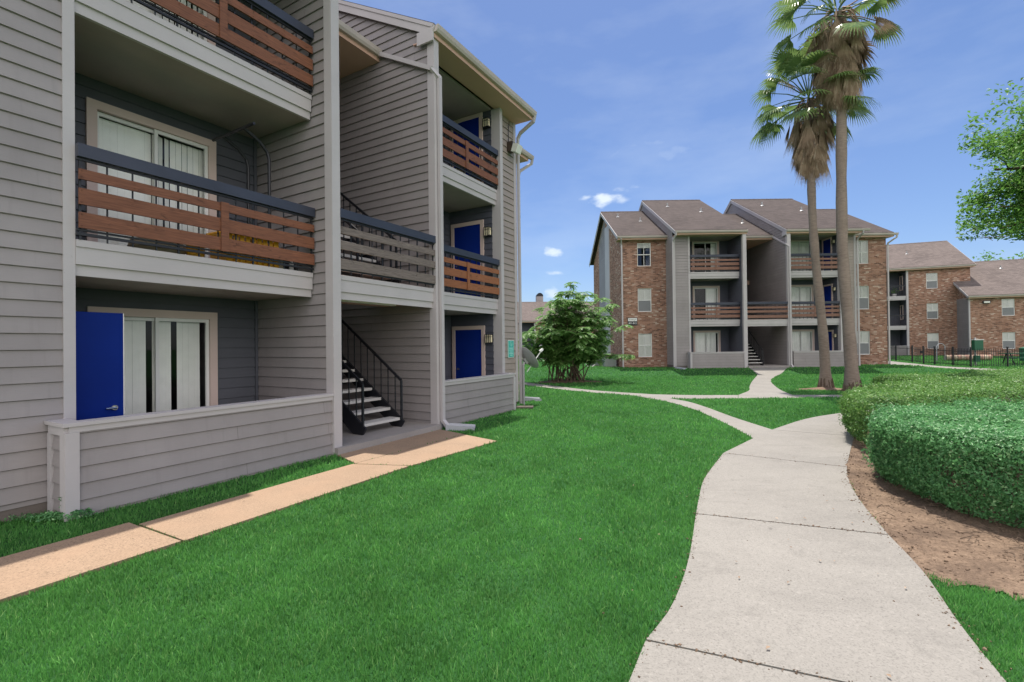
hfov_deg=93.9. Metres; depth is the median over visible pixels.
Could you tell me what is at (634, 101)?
sky
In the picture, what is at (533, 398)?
splash block
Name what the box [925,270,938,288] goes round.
window
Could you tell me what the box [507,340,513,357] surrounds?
notice sign
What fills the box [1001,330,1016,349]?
window
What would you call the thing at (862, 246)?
window
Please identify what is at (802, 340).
sliding door
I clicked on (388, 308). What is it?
apartment building
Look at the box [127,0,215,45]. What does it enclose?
sliding door
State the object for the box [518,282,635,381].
ornamental shrub
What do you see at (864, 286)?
window
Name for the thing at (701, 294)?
sliding door
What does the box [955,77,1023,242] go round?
broadleaf tree
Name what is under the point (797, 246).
sliding door
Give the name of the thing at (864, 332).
window
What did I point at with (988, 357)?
agility tunnel
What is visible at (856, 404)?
hedge
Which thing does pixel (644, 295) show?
window
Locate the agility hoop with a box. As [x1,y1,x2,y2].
[936,343,945,360]
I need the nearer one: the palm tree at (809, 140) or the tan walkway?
the tan walkway
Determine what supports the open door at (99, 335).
in the apartment building at (388, 308)
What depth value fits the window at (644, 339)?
29.99 m
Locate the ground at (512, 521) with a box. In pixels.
[0,355,1023,681]
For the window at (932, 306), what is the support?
in the apartment building at (923, 276)
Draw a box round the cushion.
[127,237,185,254]
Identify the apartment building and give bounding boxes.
[0,0,536,522]
[518,293,593,354]
[589,198,898,368]
[886,240,975,355]
[953,259,1023,355]
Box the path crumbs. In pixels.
[579,454,1011,681]
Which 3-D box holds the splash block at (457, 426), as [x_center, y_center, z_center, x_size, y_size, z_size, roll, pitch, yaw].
[-1.031,1.719,9.589,0.570,0.120,0.380,-1,0,-2]
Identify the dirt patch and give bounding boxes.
[537,380,601,382]
[798,387,841,389]
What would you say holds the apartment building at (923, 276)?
on the ground at (512, 521)
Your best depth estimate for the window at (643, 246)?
30.06 m
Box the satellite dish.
[522,347,542,404]
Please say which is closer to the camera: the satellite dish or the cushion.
the cushion
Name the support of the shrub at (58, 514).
on the ground at (512, 521)
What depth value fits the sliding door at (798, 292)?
30.12 m
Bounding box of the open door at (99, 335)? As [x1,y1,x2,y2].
[76,311,124,419]
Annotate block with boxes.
[446,423,474,430]
[516,406,532,407]
[525,397,540,400]
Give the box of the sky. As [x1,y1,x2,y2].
[345,0,1023,301]
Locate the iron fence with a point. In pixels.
(953, 351)
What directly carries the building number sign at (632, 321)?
attached to the apartment building at (696, 284)
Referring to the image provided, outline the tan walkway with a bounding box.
[0,429,494,603]
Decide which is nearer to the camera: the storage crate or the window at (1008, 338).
the storage crate
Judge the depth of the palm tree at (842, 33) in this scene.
16.31 m
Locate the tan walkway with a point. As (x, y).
(26, 571)
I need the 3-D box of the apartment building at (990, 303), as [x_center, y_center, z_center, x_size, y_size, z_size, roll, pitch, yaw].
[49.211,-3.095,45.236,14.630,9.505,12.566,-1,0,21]
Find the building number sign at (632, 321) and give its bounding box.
[628,318,636,324]
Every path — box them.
[525,382,841,398]
[629,397,1023,681]
[638,396,771,438]
[739,367,791,394]
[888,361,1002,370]
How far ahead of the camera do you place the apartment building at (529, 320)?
67.70 m
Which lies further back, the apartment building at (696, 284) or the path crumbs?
the apartment building at (696, 284)
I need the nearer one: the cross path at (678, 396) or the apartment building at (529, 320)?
the cross path at (678, 396)
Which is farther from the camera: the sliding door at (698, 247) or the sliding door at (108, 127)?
the sliding door at (698, 247)
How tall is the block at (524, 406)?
0.050 m
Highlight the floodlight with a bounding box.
[507,125,522,154]
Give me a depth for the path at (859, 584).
3.18 m
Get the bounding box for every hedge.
[836,365,1023,445]
[861,394,1023,528]
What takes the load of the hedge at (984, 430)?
on the soil bed
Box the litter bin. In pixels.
[1018,347,1023,360]
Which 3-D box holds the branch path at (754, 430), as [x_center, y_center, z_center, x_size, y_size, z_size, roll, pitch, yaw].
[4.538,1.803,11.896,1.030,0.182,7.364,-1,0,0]
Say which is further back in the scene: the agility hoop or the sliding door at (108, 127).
the agility hoop
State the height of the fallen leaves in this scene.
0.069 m
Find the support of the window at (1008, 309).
in the apartment building at (990, 303)
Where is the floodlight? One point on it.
(514, 147)
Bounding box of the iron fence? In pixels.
[890,344,1019,366]
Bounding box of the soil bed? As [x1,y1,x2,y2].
[845,432,1023,599]
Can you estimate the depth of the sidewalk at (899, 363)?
31.78 m
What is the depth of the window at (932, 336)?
45.06 m
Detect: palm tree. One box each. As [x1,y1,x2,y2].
[750,26,887,387]
[765,0,908,390]
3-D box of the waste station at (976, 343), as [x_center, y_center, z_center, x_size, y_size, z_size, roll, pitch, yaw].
[30.911,0.775,31.757,0.620,2.000,0.350,-1,0,0]
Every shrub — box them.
[4,497,97,523]
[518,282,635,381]
[872,371,959,383]
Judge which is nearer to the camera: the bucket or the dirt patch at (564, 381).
the bucket
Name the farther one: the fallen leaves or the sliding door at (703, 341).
the sliding door at (703, 341)
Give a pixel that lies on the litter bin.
(1021, 351)
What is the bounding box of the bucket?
[186,245,204,256]
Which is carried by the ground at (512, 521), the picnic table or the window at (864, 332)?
the picnic table
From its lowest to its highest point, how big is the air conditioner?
0.820 m
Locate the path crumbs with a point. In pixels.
(735, 659)
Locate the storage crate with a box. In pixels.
[206,231,278,267]
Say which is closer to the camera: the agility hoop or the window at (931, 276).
the agility hoop
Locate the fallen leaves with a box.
[54,449,1023,676]
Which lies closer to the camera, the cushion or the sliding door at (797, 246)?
the cushion
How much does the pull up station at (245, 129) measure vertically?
2.122 m
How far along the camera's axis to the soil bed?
4.08 m
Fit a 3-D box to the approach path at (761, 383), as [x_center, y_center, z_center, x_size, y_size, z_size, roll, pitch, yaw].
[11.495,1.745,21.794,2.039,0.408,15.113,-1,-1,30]
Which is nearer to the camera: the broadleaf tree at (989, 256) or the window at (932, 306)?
the window at (932, 306)
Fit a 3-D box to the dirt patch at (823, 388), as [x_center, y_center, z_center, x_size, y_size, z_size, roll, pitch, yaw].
[11.334,1.713,17.313,1.773,0.097,1.133,-1,0,-18]
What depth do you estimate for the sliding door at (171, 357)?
7.44 m
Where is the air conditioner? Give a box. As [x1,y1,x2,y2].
[602,357,616,366]
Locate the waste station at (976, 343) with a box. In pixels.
[971,338,983,365]
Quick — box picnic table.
[994,353,1023,364]
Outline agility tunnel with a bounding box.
[944,355,992,359]
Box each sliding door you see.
[85,97,216,257]
[86,306,217,414]
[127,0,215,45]
[692,241,719,271]
[692,286,719,319]
[693,330,720,351]
[791,240,811,270]
[791,285,813,318]
[792,329,814,356]
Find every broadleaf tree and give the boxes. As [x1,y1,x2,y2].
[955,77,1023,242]
[972,250,1023,260]
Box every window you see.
[635,240,651,266]
[636,285,652,312]
[637,330,652,357]
[856,238,869,264]
[857,328,871,355]
[859,282,870,309]
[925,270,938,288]
[925,301,938,319]
[926,331,939,348]
[1000,297,1015,316]
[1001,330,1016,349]
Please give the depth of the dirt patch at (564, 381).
22.15 m
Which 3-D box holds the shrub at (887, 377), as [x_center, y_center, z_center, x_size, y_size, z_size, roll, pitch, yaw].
[14.904,1.376,16.299,5.450,0.677,1.276,-1,0,0]
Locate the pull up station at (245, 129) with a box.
[212,122,270,241]

